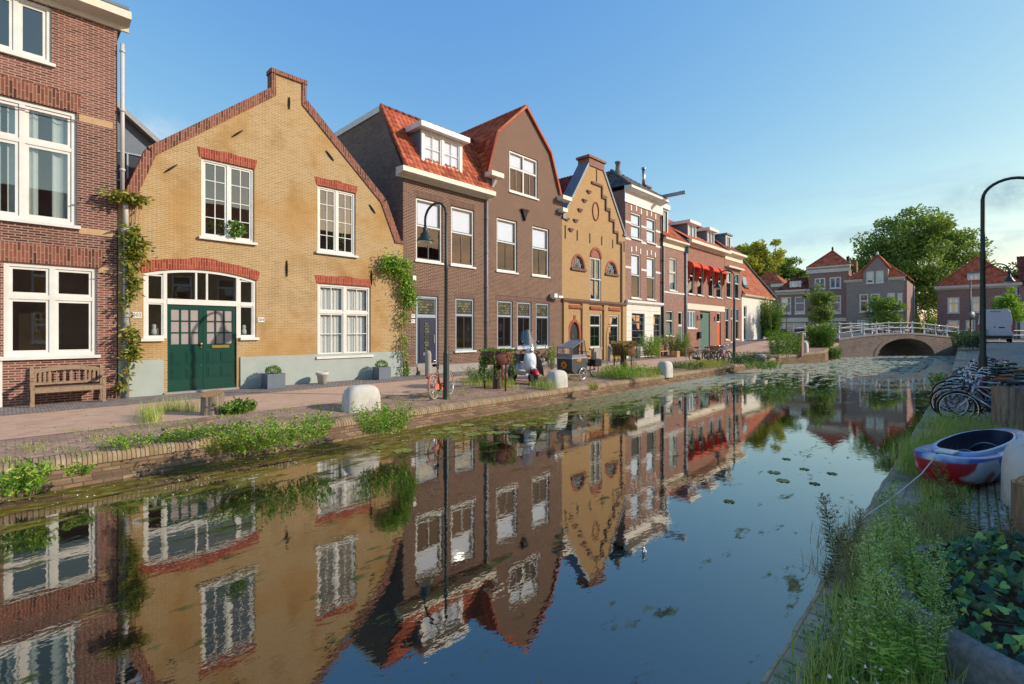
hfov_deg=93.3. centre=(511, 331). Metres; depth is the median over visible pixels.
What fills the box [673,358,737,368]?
wild grass
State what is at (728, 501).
lily pad
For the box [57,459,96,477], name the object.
quay plant
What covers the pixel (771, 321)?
shrub
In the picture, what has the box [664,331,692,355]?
shrub
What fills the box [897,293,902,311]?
window
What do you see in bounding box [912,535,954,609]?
tall weed
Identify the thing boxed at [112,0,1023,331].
sky
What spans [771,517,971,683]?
weed grass
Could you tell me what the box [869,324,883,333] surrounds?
bicycle
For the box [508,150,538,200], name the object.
window
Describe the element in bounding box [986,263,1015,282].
street lamp
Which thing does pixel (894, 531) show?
tall weed
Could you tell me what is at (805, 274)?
broadleaf tree
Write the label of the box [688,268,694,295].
window
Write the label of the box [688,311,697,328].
window
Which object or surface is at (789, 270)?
broadleaf tree
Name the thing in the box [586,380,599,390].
quay plant
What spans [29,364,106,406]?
park bench
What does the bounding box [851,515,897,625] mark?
tall weed
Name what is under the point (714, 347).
bicycle
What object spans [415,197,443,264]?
window
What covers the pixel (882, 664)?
tall weed
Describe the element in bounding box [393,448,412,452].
lily pad
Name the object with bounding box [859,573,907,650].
tall weed
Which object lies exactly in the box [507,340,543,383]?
scooter
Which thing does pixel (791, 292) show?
row house
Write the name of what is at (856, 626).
tall weed
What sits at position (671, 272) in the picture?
window
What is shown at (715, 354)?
bicycle
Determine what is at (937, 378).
shrub
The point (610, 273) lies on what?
window
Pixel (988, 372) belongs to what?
bicycle
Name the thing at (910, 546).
tall weed
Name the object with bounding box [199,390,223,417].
tree stump
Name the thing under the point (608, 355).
stone post
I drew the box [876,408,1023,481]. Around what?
long grass
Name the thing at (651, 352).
shrub
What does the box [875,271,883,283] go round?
window
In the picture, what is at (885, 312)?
young tree
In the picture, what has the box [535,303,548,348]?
window
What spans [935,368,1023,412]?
bicycle
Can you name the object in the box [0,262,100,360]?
window
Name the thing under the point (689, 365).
quay plant
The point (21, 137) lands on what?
window
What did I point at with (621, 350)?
planter tub
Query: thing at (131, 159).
window
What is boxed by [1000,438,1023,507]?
bollard
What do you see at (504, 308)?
window
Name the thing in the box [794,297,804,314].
window
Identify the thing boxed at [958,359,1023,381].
bicycle
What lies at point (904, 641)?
tall weed
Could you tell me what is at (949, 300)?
window
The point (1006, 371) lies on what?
bicycle
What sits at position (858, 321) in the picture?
window
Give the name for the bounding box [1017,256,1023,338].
row house
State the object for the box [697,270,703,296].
window
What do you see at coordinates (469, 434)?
lily pad
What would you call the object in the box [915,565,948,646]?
tall weed
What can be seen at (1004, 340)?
street
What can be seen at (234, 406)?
quay plant
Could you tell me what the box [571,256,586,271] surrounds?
window
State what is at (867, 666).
herbs
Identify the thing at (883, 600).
tall weed
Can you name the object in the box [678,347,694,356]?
shrub
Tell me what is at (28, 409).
pavement
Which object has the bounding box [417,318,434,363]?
door
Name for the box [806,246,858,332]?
house
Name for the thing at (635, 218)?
window
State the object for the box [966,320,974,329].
window
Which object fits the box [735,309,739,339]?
window
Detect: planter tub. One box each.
[478,348,516,390]
[609,340,638,369]
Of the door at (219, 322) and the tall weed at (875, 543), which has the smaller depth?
the tall weed at (875, 543)
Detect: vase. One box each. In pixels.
[151,324,157,334]
[241,325,246,334]
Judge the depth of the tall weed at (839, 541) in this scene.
3.73 m
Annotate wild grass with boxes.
[456,368,663,388]
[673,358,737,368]
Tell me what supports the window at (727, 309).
in the town house at (733, 262)
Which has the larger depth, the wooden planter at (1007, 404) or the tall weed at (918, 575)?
the wooden planter at (1007, 404)
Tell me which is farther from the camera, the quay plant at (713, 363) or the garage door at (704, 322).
the garage door at (704, 322)
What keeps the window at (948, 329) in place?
in the hip roof house at (953, 299)
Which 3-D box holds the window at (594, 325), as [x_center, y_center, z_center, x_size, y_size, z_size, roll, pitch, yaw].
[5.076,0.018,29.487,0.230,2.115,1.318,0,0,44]
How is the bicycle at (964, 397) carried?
on the quay paving
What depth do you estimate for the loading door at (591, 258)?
29.52 m
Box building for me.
[117,101,159,188]
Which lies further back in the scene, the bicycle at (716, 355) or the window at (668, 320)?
the window at (668, 320)
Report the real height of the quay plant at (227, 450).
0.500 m
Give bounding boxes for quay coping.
[0,342,838,476]
[759,341,967,683]
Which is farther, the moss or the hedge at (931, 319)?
the hedge at (931, 319)
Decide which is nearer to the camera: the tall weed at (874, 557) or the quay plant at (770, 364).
the tall weed at (874, 557)
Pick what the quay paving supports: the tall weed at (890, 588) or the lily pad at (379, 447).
the tall weed at (890, 588)
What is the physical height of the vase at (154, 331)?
0.330 m
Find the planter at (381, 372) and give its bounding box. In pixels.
[372,359,390,379]
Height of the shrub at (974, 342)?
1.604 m
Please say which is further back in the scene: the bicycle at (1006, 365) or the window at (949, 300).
the window at (949, 300)
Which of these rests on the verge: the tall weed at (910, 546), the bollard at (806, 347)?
the bollard at (806, 347)
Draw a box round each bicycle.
[426,359,453,398]
[540,345,552,365]
[688,345,713,362]
[701,345,718,360]
[704,345,724,360]
[709,345,721,362]
[713,344,731,361]
[719,345,728,361]
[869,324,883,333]
[884,323,899,332]
[902,322,914,332]
[930,371,1013,417]
[931,366,1023,407]
[934,372,1021,419]
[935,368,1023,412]
[937,374,1023,420]
[941,362,1009,399]
[941,364,1023,404]
[944,369,1023,416]
[946,361,1006,395]
[948,359,1019,383]
[949,367,1023,411]
[950,358,1005,373]
[951,362,1017,397]
[957,356,1021,381]
[957,364,1023,401]
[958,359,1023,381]
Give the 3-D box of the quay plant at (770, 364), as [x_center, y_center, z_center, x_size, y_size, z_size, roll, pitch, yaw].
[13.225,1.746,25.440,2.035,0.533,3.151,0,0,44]
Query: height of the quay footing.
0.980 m
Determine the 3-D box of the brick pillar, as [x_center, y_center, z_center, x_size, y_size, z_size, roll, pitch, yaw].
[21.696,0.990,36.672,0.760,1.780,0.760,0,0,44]
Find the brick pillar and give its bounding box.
[791,333,804,355]
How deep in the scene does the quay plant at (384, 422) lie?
9.71 m
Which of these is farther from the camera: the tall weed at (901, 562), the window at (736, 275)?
the window at (736, 275)
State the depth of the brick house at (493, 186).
22.70 m
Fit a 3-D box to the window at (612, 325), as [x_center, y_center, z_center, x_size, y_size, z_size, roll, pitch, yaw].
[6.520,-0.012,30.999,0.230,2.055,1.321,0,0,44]
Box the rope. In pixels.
[863,457,934,518]
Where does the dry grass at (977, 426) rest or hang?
on the quay paving
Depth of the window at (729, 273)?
45.90 m
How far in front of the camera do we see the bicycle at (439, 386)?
13.71 m
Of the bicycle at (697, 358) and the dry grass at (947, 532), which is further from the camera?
the bicycle at (697, 358)
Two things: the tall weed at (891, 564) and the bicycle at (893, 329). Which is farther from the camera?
the bicycle at (893, 329)
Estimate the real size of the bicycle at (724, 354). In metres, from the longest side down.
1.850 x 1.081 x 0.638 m
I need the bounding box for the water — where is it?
[0,353,955,683]
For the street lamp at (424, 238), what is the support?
on the verge
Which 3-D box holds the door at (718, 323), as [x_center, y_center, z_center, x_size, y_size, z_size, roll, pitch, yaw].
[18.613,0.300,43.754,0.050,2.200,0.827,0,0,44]
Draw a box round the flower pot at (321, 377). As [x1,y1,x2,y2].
[316,371,328,383]
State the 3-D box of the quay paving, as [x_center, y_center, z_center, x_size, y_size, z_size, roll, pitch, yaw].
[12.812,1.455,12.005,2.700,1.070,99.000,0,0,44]
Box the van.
[977,309,1013,342]
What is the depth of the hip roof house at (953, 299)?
61.34 m
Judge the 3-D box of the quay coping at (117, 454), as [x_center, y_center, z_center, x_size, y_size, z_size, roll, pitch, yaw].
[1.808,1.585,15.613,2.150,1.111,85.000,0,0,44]
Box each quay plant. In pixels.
[0,456,63,501]
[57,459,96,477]
[91,426,199,449]
[154,418,250,440]
[197,406,338,455]
[198,439,226,457]
[202,424,291,456]
[212,396,261,414]
[337,401,419,438]
[461,365,509,382]
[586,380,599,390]
[600,363,648,378]
[642,365,663,375]
[670,360,705,368]
[687,358,722,368]
[725,350,771,365]
[743,359,784,369]
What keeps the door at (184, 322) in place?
in the gabled house at (275, 168)
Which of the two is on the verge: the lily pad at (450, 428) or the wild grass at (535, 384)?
the wild grass at (535, 384)
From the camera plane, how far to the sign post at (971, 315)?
49.95 m
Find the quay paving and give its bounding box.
[899,341,1023,683]
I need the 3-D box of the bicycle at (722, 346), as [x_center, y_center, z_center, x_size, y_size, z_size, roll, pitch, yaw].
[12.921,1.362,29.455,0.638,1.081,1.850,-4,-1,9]
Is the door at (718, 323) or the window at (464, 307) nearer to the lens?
the window at (464, 307)
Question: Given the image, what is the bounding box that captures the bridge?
[804,333,959,356]
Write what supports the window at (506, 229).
in the brick house at (493, 186)
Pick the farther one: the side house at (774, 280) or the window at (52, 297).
the side house at (774, 280)
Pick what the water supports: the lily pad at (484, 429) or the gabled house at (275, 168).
the lily pad at (484, 429)
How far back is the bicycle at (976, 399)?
10.01 m
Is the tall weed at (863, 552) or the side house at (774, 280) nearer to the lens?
the tall weed at (863, 552)
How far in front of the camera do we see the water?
5.44 m
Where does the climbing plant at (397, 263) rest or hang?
attached to the gabled house at (275, 168)
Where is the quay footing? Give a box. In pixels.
[0,359,833,499]
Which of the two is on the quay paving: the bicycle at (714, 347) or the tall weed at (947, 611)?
the tall weed at (947, 611)
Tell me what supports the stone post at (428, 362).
on the pavement
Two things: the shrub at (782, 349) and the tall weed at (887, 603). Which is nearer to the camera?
the tall weed at (887, 603)
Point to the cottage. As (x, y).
(755, 291)
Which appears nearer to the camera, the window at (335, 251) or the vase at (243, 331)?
the vase at (243, 331)
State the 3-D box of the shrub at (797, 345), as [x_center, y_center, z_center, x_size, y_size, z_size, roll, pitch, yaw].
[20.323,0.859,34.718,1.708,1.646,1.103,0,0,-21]
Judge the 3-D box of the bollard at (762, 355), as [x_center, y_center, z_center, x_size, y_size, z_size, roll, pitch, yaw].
[14.292,1.675,27.714,0.560,0.750,0.700,0,0,44]
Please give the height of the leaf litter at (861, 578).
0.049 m
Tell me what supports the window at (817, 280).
in the house at (831, 271)
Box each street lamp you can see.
[417,202,449,402]
[713,270,735,361]
[977,176,1023,408]
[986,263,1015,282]
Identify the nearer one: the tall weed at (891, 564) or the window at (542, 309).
the tall weed at (891, 564)
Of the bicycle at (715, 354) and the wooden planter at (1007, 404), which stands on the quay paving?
the wooden planter at (1007, 404)
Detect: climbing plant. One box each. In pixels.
[94,186,157,397]
[374,246,422,376]
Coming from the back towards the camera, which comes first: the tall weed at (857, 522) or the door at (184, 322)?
the door at (184, 322)
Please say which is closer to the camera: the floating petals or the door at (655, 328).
the floating petals
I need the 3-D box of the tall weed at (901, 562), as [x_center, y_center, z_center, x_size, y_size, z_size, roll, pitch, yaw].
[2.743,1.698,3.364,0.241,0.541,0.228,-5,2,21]
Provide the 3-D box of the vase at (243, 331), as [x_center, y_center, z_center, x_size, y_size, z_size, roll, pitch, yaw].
[-8.590,-0.045,15.486,0.170,0.330,0.166,0,0,0]
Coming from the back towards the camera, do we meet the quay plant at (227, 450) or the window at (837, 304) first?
the window at (837, 304)
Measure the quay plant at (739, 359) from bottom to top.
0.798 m
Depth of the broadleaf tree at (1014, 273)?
84.71 m
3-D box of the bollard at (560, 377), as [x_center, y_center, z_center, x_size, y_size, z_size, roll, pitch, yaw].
[1.593,1.750,17.146,0.560,0.760,0.840,0,0,44]
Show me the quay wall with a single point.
(112, 466)
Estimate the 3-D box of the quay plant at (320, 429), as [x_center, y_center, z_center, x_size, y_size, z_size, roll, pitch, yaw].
[-4.253,1.804,8.768,1.358,0.598,2.460,0,0,44]
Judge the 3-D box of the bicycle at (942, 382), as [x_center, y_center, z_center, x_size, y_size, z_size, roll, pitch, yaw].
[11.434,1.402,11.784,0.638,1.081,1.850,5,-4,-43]
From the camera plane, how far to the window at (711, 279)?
42.75 m
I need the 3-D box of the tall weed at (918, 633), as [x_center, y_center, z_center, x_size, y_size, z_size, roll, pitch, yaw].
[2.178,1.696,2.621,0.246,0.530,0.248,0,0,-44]
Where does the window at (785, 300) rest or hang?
in the row house at (791, 292)
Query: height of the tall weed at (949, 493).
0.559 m
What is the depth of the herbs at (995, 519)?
5.15 m
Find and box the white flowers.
[827,545,935,683]
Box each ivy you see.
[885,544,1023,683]
[900,533,1023,663]
[948,526,1021,563]
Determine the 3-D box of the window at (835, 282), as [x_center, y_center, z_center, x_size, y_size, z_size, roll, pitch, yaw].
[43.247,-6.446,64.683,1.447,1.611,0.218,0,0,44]
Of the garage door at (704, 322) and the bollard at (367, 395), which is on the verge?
the bollard at (367, 395)
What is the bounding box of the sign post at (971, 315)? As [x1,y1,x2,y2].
[968,280,974,332]
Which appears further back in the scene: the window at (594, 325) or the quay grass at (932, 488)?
the window at (594, 325)
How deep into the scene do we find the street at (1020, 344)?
36.65 m
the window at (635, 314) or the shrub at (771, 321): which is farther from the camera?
the shrub at (771, 321)
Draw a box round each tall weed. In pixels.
[816,493,844,566]
[819,523,856,585]
[837,598,871,677]
[848,507,866,554]
[848,528,898,654]
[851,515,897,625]
[851,543,896,677]
[853,569,895,683]
[857,597,910,683]
[858,532,889,594]
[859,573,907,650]
[861,595,901,672]
[863,607,915,683]
[865,516,901,596]
[867,508,889,567]
[871,572,918,683]
[874,563,913,657]
[875,582,914,660]
[876,483,915,560]
[879,537,908,573]
[884,507,906,557]
[885,538,919,580]
[888,518,907,550]
[889,597,943,683]
[889,613,920,678]
[894,517,933,604]
[907,563,928,594]
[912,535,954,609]
[914,561,964,613]
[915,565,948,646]
[920,614,957,683]
[921,596,968,659]
[927,462,966,523]
[938,478,983,534]
[991,515,1023,570]
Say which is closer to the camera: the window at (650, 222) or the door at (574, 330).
the door at (574, 330)
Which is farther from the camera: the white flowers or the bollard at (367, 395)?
the bollard at (367, 395)
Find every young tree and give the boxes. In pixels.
[802,283,838,326]
[860,294,908,332]
[986,286,1023,324]
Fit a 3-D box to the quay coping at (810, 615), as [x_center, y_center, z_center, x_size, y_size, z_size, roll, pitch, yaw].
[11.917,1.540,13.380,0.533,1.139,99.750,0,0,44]
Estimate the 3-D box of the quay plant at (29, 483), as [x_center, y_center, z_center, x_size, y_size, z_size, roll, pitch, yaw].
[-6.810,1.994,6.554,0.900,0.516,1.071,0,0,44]
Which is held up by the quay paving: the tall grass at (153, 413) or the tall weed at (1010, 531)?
the tall weed at (1010, 531)
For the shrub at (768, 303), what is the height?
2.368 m
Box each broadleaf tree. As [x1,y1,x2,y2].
[734,239,786,284]
[771,255,803,280]
[796,268,808,287]
[849,203,1002,332]
[999,262,1017,278]
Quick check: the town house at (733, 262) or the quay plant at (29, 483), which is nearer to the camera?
the quay plant at (29, 483)
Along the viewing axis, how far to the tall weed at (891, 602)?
2.55 m
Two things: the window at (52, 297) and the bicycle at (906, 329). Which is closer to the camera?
the window at (52, 297)
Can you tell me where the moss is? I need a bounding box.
[766,409,935,683]
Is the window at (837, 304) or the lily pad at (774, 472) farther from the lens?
the window at (837, 304)
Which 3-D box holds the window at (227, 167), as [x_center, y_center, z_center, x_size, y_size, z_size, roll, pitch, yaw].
[-8.786,-3.977,14.991,0.240,2.445,1.615,0,0,44]
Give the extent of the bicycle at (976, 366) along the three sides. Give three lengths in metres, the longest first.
1.850 x 1.081 x 0.638 m
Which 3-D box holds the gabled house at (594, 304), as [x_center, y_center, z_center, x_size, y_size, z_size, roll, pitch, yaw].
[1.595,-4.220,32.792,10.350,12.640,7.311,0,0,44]
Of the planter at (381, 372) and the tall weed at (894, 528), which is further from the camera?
the planter at (381, 372)
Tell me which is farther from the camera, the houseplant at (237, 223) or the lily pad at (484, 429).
the houseplant at (237, 223)
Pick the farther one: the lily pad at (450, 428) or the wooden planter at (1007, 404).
the lily pad at (450, 428)
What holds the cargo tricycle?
on the verge
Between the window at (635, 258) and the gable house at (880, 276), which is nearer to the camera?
the window at (635, 258)
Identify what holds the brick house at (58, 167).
on the ground
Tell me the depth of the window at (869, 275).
60.34 m
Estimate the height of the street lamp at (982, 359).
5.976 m
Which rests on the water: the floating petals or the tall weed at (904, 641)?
the floating petals
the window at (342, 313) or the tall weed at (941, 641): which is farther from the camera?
the window at (342, 313)
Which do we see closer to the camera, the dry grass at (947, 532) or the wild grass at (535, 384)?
the dry grass at (947, 532)
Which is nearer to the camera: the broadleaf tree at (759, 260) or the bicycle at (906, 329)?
the bicycle at (906, 329)
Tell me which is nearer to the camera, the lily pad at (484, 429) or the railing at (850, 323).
the lily pad at (484, 429)
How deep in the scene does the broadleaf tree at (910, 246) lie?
78.28 m
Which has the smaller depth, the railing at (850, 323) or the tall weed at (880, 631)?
the tall weed at (880, 631)
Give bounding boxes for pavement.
[0,339,765,415]
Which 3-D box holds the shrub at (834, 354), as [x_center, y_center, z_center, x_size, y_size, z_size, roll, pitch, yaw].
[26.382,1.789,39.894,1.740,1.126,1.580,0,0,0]
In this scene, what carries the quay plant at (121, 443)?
on the quay coping at (117, 454)
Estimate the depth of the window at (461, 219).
21.98 m
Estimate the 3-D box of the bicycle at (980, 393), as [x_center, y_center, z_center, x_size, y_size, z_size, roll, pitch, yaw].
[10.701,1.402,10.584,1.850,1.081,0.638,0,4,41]
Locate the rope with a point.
(901, 489)
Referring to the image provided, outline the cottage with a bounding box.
[742,259,776,340]
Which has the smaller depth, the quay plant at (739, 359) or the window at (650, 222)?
the quay plant at (739, 359)
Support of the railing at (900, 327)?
on the bridge
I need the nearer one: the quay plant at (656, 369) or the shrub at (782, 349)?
the quay plant at (656, 369)
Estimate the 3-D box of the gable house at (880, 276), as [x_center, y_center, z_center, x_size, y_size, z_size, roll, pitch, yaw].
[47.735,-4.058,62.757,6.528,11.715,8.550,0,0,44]
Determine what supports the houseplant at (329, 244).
on the gabled house at (275, 168)
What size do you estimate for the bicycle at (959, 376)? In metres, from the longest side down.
1.850 x 1.081 x 0.638 m
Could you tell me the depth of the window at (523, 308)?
24.89 m
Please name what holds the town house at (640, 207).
on the ground
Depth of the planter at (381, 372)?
18.07 m
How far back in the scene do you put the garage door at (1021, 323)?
57.74 m
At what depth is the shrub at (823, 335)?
40.20 m
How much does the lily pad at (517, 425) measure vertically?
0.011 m
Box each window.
[0,0,55,67]
[0,95,80,229]
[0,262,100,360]
[117,150,140,188]
[199,158,257,245]
[316,185,358,257]
[316,283,373,358]
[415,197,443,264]
[450,206,475,268]
[454,298,476,352]
[496,217,518,274]
[497,300,514,348]
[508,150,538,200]
[516,302,533,348]
[531,226,550,278]
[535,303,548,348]
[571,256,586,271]
[589,314,602,348]
[605,263,618,276]
[609,315,617,346]
[630,212,642,240]
[631,253,641,299]
[632,313,642,346]
[646,218,656,244]
[646,257,656,300]
[666,311,674,336]
[669,257,677,291]
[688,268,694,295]
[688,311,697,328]
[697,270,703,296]
[708,273,714,297]
[716,274,722,298]
[725,308,729,340]
[726,272,732,298]
[735,273,739,299]
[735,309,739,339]
[781,297,791,314]
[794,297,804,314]
[815,278,825,289]
[830,277,841,288]
[830,295,840,313]
[856,320,868,327]
[859,294,867,312]
[866,271,874,283]
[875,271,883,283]
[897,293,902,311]
[947,297,959,313]
[947,320,958,330]
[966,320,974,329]
[972,296,979,312]
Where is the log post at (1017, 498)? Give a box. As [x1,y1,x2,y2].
[1010,475,1023,541]
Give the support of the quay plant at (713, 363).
on the verge
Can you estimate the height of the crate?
0.380 m
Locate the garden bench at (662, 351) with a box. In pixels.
[654,345,668,357]
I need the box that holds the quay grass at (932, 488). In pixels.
[865,421,983,547]
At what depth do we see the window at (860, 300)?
60.94 m
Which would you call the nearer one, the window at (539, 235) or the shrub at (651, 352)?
the window at (539, 235)
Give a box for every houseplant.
[206,219,247,237]
[327,223,347,250]
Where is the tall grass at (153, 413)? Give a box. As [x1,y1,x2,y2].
[130,393,200,424]
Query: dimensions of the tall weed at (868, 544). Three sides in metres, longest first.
0.788 x 0.226 x 0.221 m
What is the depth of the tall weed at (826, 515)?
4.03 m
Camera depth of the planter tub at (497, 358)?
15.56 m
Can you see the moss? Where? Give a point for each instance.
(882, 492)
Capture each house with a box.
[0,0,131,415]
[117,67,403,405]
[334,103,571,379]
[558,154,626,362]
[606,161,685,360]
[661,204,689,355]
[668,219,730,350]
[696,226,746,344]
[759,271,792,324]
[773,277,809,332]
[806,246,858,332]
[844,251,914,332]
[934,256,1021,338]
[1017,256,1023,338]
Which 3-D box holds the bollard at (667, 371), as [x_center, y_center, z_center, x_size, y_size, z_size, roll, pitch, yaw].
[7.131,1.750,22.512,0.560,0.760,0.800,0,0,44]
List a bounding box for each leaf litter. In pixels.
[0,369,678,454]
[794,496,999,682]
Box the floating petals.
[0,386,671,529]
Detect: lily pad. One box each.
[370,445,387,448]
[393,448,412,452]
[442,427,457,429]
[464,432,480,435]
[477,428,490,430]
[486,431,501,434]
[512,424,525,426]
[723,499,734,502]
[767,470,779,473]
[777,478,789,482]
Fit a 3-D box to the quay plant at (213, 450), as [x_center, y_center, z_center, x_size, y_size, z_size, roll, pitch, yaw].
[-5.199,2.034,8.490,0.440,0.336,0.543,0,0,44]
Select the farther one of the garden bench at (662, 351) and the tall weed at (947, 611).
the garden bench at (662, 351)
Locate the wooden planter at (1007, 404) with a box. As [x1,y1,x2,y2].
[991,386,1023,431]
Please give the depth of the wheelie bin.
54.63 m
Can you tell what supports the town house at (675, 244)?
on the ground
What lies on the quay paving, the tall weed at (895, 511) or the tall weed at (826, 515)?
the tall weed at (895, 511)
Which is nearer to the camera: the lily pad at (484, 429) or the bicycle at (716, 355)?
the lily pad at (484, 429)
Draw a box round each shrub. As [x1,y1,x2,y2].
[545,342,560,368]
[640,334,664,357]
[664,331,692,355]
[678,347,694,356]
[760,299,787,338]
[762,295,774,315]
[764,329,794,339]
[766,332,795,356]
[787,333,804,354]
[804,322,838,346]
[825,346,843,359]
[928,371,960,388]
[948,327,989,349]
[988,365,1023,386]
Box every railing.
[792,322,903,335]
[837,321,958,337]
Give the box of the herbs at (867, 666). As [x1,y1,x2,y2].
[802,496,949,683]
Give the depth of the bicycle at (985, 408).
10.78 m
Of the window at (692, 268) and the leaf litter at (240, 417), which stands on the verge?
the leaf litter at (240, 417)
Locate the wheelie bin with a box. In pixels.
[794,329,803,332]
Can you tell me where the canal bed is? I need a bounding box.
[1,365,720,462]
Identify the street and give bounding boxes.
[986,339,1023,340]
[1012,341,1023,351]
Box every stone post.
[425,350,430,375]
[607,345,610,360]
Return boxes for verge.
[0,340,824,462]
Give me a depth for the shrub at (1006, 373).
13.23 m
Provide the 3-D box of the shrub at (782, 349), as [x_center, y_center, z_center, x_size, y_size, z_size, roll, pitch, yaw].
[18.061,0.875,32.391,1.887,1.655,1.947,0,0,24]
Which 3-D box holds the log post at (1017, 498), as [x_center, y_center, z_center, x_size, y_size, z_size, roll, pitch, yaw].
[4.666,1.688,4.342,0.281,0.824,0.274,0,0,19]
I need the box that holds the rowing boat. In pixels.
[913,428,1023,484]
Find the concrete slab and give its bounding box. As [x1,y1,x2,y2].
[161,419,213,430]
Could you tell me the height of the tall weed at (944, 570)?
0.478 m
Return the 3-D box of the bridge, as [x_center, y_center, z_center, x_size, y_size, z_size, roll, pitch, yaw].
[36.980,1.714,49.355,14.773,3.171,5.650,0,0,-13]
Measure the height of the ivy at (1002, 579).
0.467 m
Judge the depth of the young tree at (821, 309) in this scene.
48.45 m
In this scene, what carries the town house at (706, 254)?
on the ground
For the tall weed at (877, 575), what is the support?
on the quay paving
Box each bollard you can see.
[342,384,380,416]
[546,370,567,388]
[657,361,672,377]
[755,354,766,366]
[804,341,808,352]
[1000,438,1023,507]
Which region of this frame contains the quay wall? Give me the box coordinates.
[0,345,838,489]
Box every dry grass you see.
[796,504,993,593]
[925,418,1023,433]
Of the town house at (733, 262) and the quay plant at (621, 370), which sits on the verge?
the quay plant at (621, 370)
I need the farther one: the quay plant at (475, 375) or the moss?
the quay plant at (475, 375)
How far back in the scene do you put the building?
17.20 m
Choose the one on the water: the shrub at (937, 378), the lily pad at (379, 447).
the lily pad at (379, 447)
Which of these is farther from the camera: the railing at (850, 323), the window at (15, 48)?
the railing at (850, 323)
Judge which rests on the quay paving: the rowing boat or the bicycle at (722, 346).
the rowing boat
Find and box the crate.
[671,351,679,356]
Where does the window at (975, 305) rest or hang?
in the hip roof house at (953, 299)
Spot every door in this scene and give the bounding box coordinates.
[167,304,202,391]
[203,305,235,388]
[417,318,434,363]
[570,322,577,354]
[590,257,599,300]
[654,327,656,339]
[700,312,708,348]
[717,322,719,344]
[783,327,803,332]
[1020,320,1023,338]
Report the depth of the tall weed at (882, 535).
3.33 m
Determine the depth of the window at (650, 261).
34.77 m
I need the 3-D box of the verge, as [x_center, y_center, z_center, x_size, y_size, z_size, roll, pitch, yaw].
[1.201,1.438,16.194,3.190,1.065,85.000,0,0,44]
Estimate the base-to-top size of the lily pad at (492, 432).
0.011 m
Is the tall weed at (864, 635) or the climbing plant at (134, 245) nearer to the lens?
the tall weed at (864, 635)
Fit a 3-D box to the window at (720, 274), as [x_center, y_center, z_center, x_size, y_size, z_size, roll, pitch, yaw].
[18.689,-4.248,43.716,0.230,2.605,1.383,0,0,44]
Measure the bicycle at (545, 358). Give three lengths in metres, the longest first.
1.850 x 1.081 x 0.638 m
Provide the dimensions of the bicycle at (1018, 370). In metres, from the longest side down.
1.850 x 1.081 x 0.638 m
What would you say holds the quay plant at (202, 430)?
on the quay coping at (117, 454)
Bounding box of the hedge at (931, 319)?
[915,307,936,333]
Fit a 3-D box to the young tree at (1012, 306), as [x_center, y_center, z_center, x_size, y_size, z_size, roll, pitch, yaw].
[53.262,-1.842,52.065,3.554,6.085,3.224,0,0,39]
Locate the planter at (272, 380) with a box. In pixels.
[261,365,285,388]
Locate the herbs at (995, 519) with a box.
[898,490,1008,541]
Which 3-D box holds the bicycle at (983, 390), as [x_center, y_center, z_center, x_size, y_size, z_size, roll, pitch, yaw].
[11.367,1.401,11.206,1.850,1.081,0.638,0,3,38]
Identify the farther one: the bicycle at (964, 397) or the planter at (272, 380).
the planter at (272, 380)
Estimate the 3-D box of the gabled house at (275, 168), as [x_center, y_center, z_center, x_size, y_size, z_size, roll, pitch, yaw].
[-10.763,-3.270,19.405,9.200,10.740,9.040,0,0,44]
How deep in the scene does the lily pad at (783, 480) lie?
7.82 m
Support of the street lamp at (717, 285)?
on the verge
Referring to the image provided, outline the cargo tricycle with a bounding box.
[556,339,601,379]
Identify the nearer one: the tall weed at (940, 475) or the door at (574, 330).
the tall weed at (940, 475)
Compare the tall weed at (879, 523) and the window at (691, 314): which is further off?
the window at (691, 314)
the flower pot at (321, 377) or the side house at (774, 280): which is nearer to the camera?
the flower pot at (321, 377)
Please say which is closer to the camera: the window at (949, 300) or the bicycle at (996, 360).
the bicycle at (996, 360)
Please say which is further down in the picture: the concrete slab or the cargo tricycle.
the concrete slab
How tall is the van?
2.730 m
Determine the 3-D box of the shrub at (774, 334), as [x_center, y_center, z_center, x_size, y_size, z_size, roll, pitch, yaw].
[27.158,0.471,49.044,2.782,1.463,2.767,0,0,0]
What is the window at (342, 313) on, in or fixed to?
in the gabled house at (275, 168)
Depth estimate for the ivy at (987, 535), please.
4.09 m

